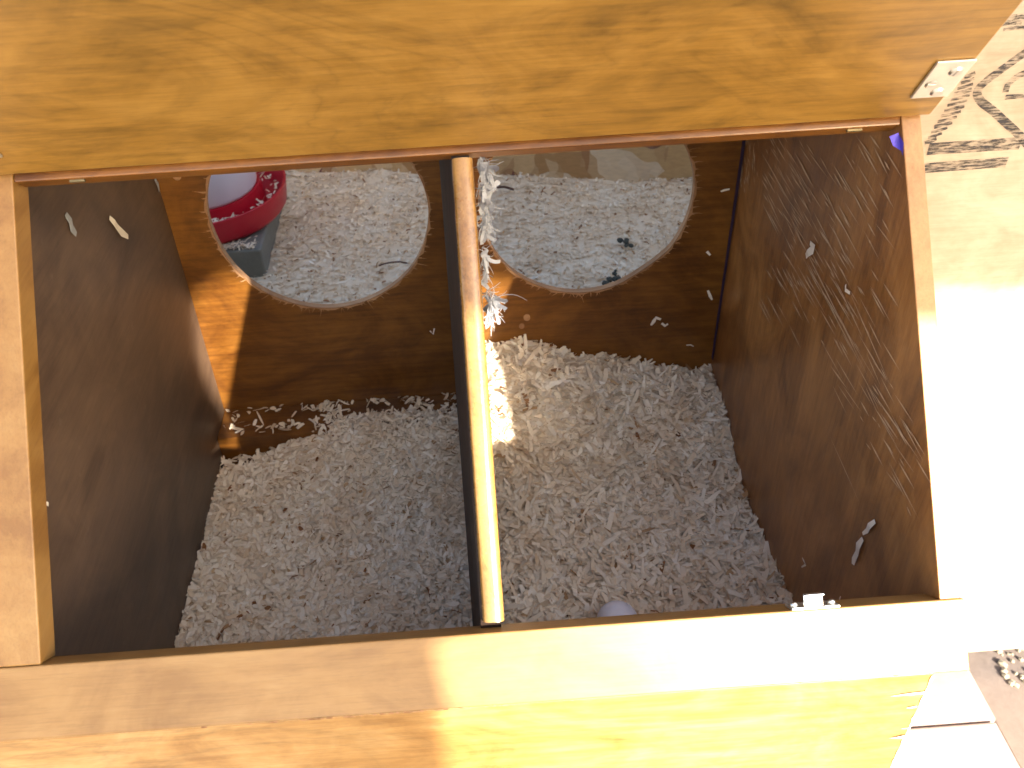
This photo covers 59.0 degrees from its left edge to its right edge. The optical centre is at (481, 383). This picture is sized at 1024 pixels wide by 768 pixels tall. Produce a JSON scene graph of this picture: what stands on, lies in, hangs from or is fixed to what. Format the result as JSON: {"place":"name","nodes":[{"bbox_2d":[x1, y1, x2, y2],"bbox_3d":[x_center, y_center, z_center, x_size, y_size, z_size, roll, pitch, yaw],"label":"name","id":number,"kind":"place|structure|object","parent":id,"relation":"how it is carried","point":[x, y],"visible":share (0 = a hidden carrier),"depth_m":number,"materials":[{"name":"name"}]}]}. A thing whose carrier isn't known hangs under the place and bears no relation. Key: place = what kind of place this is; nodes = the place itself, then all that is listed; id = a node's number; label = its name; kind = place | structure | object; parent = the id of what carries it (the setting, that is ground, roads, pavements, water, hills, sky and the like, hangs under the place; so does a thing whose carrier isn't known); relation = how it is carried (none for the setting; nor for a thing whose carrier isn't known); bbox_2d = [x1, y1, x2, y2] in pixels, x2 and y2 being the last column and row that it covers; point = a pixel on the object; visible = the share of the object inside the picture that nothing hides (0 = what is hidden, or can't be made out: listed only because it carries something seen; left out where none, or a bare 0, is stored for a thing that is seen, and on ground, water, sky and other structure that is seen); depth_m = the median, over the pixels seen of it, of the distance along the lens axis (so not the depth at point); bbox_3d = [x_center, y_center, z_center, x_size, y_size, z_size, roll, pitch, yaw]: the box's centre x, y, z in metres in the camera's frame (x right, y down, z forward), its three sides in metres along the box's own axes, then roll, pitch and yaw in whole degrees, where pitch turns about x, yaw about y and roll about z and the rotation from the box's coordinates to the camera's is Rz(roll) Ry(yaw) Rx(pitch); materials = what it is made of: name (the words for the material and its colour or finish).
{"place":"outdoors","nodes":[
{"label":"outdoors","id":0,"kind":"place"},
{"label":"ground","id":1,"kind":"structure","parent":0,"visible":0},
{"bbox_2d":[908,670,994,728],"bbox_3d":[0.636,0.465,1.668,0.426,0.039,0.394,-4,39,-1],"label":"paver","id":2,"kind":"object","parent":1,"relation":"on","point":[953,698],"visible":0.09,"depth_m":1.53,"materials":[{"name":"white concrete"}]},
{"bbox_2d":[890,722,1019,767],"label":"paver","id":3,"kind":"object","parent":1,"relation":"on","point":[982,745],"visible":0.45,"depth_m":1.47,"materials":[{"name":"white concrete"}]},
{"bbox_2d":[921,0,1023,651],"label":"rug","id":4,"kind":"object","parent":1,"relation":"on","point":[972,124],"depth_m":1.10,"materials":[{"name":"beige fabric"}]},
{"bbox_2d":[968,649,1023,767],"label":"paver","id":5,"kind":"object","parent":1,"relation":"on","point":[1004,700],"visible":0.06,"depth_m":1.56,"materials":[{"name":"beige concrete"}]},
{"bbox_2d":[995,648,1023,687],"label":"gravel","id":6,"kind":"structure","parent":5,"relation":"on","point":[1005,675],"depth_m":1.58,"materials":[{"name":"white gravel"}]},
{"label":"coop floor board","id":7,"kind":"structure","parent":1,"relation":"on","visible":0},
{"bbox_2d":[222,210,281,277],"bbox_3d":[-0.456,-0.246,1.520,0.222,0.088,0.260,-4,39,-1],"label":"grey paver","id":8,"kind":"object","parent":7,"relation":"on","point":[253,263],"visible":0.12,"depth_m":1.41,"materials":[{"name":"grey concrete"}]},
{"bbox_2d":[223,235,256,250],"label":"wood shavings","id":9,"kind":"object","parent":8,"relation":"on","point":[232,245],"visible":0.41,"depth_m":1.40,"materials":[{"name":"brown wood"}]},
{"bbox_2d":[208,170,286,243],"bbox_3d":[-0.460,-0.396,1.407,0.275,0.286,0.275,-4,39,-1],"label":"poultry feeder","id":10,"kind":"object","parent":8,"relation":"on","point":[237,194],"visible":0.23,"depth_m":1.41,"materials":[{"name":"red plastic"}]},
{"bbox_2d":[211,172,278,222],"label":"wood shavings","id":11,"kind":"object","parent":10,"relation":"in","point":[259,201],"visible":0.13,"depth_m":1.46,"materials":[{"name":"brown wood"}]},
{"bbox_2d":[250,168,692,303],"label":"wood shavings","id":12,"kind":"object","parent":7,"relation":"on","point":[341,236],"visible":0.27,"depth_m":1.50,"materials":[{"name":"brown wood"}]},
{"bbox_2d":[379,261,406,265],"bbox_3d":[-0.137,-0.188,1.403,0.045,0.002,0.009,-4,39,-1],"label":"twig","id":13,"kind":"object","parent":12,"relation":"on","point":[392,262],"visible":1,"depth_m":1.40,"materials":[{"name":"wood"}]},
{"bbox_2d":[490,184,513,190],"bbox_3d":[0.035,-0.346,1.588,0.048,0.004,0.010,11,41,17],"label":"twig","id":14,"kind":"object","parent":12,"relation":"on","point":[506,187],"visible":0.57,"depth_m":1.58,"materials":[{"name":"wood"}]},
{"bbox_2d":[602,269,620,284],"bbox_3d":[0.198,-0.155,1.339,0.026,0.011,0.050,20,44,26],"label":"dropping","id":15,"kind":"object","parent":12,"relation":"on","point":[613,278],"visible":0.73,"depth_m":1.34,"materials":[{"name":"black"}]},
{"bbox_2d":[617,238,633,247],"bbox_3d":[0.226,-0.223,1.423,0.020,0.008,0.032,-11,39,-9],"label":"dropping","id":16,"kind":"object","parent":12,"relation":"on","point":[625,241],"visible":1,"depth_m":1.42,"materials":[{"name":"black"}]},
{"bbox_2d":[285,144,692,182],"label":"strand board wall","id":17,"kind":"structure","parent":7,"relation":"on","point":[640,164],"depth_m":1.61,"materials":[{"name":"beige wood"}]},
{"bbox_2d":[0,0,1022,767],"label":"nest box","id":18,"kind":"object","parent":7,"relation":"on","point":[152,348],"visible":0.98,"depth_m":0.62,"materials":[{"name":"orange wood"}]},
{"bbox_2d":[65,212,76,235],"bbox_3d":[-0.323,-0.125,0.711,0.002,0.021,0.009,-4,39,-1],"label":"wood shaving","id":19,"kind":"object","parent":18,"relation":"attached to","point":[72,228],"visible":1,"depth_m":0.71,"materials":[{"name":"beige wood"}]},
{"bbox_2d":[109,216,127,238],"bbox_3d":[-0.325,-0.140,0.811,0.002,0.035,0.026,-4,39,-1],"label":"wood shaving","id":20,"kind":"object","parent":18,"relation":"attached to","point":[122,232],"visible":1,"depth_m":0.81,"materials":[{"name":"beige wood"}]},
{"bbox_2d":[174,392,472,647],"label":"wood shavings","id":21,"kind":"object","parent":18,"relation":"in","point":[342,529],"visible":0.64,"depth_m":0.99,"materials":[{"name":"brown wood"}]},
{"bbox_2d":[473,156,501,193],"bbox_3d":[0.006,-0.145,0.620,0.022,0.028,0.028,-21,42,-21],"label":"shaving clump","id":22,"kind":"object","parent":18,"relation":"on","point":[481,166],"visible":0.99,"depth_m":0.62,"materials":[{"name":"beige wood"}]},
{"bbox_2d":[475,166,501,244],"bbox_3d":[0.004,-0.121,0.618,0.027,0.049,0.051,-4,39,-1],"label":"shaving clump","id":23,"kind":"object","parent":18,"relation":"on","point":[485,204],"visible":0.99,"depth_m":0.61,"materials":[{"name":"beige wood"}]},
{"bbox_2d":[479,244,499,284],"bbox_3d":[0.005,-0.082,0.616,0.017,0.029,0.028,-4,39,-1],"label":"shaving clump","id":24,"kind":"object","parent":18,"relation":"on","point":[486,259],"visible":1,"depth_m":0.61,"materials":[{"name":"beige wood"}]},
{"bbox_2d":[481,279,525,330],"bbox_3d":[0.008,-0.054,0.613,0.026,0.037,0.041,-32,47,-31],"label":"shaving clump","id":25,"kind":"object","parent":18,"relation":"on","point":[492,307],"visible":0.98,"depth_m":0.61,"materials":[{"name":"beige wood"}]},
{"bbox_2d":[485,334,792,623],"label":"wood shavings","id":26,"kind":"object","parent":18,"relation":"in","point":[618,478],"visible":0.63,"depth_m":1.01,"materials":[{"name":"brown wood"}]},
{"bbox_2d":[597,600,636,616],"bbox_3d":[0.129,0.226,0.858,0.040,0.039,0.039,-36,43,20],"label":"egg","id":27,"kind":"object","parent":26,"relation":"on","point":[615,608],"visible":0.38,"depth_m":0.85,"materials":[{"name":"white"}]},
{"bbox_2d":[650,316,660,324],"bbox_3d":[0.207,-0.075,1.072,0.013,0.013,0.002,-4,39,-1],"label":"wood shaving","id":28,"kind":"object","parent":18,"relation":"attached to","point":[654,320],"visible":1,"depth_m":1.07,"materials":[{"name":"beige wood"}]},
{"bbox_2d":[805,241,814,258],"bbox_3d":[0.282,-0.114,0.776,0.002,0.021,0.016,-4,39,-1],"label":"wood shaving","id":29,"kind":"object","parent":18,"relation":"attached to","point":[809,251],"visible":1,"depth_m":0.77,"materials":[{"name":"beige wood"}]},
{"bbox_2d":[852,537,863,564],"bbox_3d":[0.299,0.133,0.721,0.002,0.032,0.007,-4,39,-1],"label":"wood shaving","id":30,"kind":"object","parent":18,"relation":"attached to","point":[859,542],"visible":1,"depth_m":0.72,"materials":[{"name":"beige wood"}]},
{"bbox_2d":[862,520,875,534],"bbox_3d":[0.298,0.111,0.697,0.002,0.025,0.011,-4,39,-1],"label":"wood shaving","id":31,"kind":"object","parent":18,"relation":"attached to","point":[871,524],"visible":1,"depth_m":0.69,"materials":[{"name":"beige wood"}]}
]}

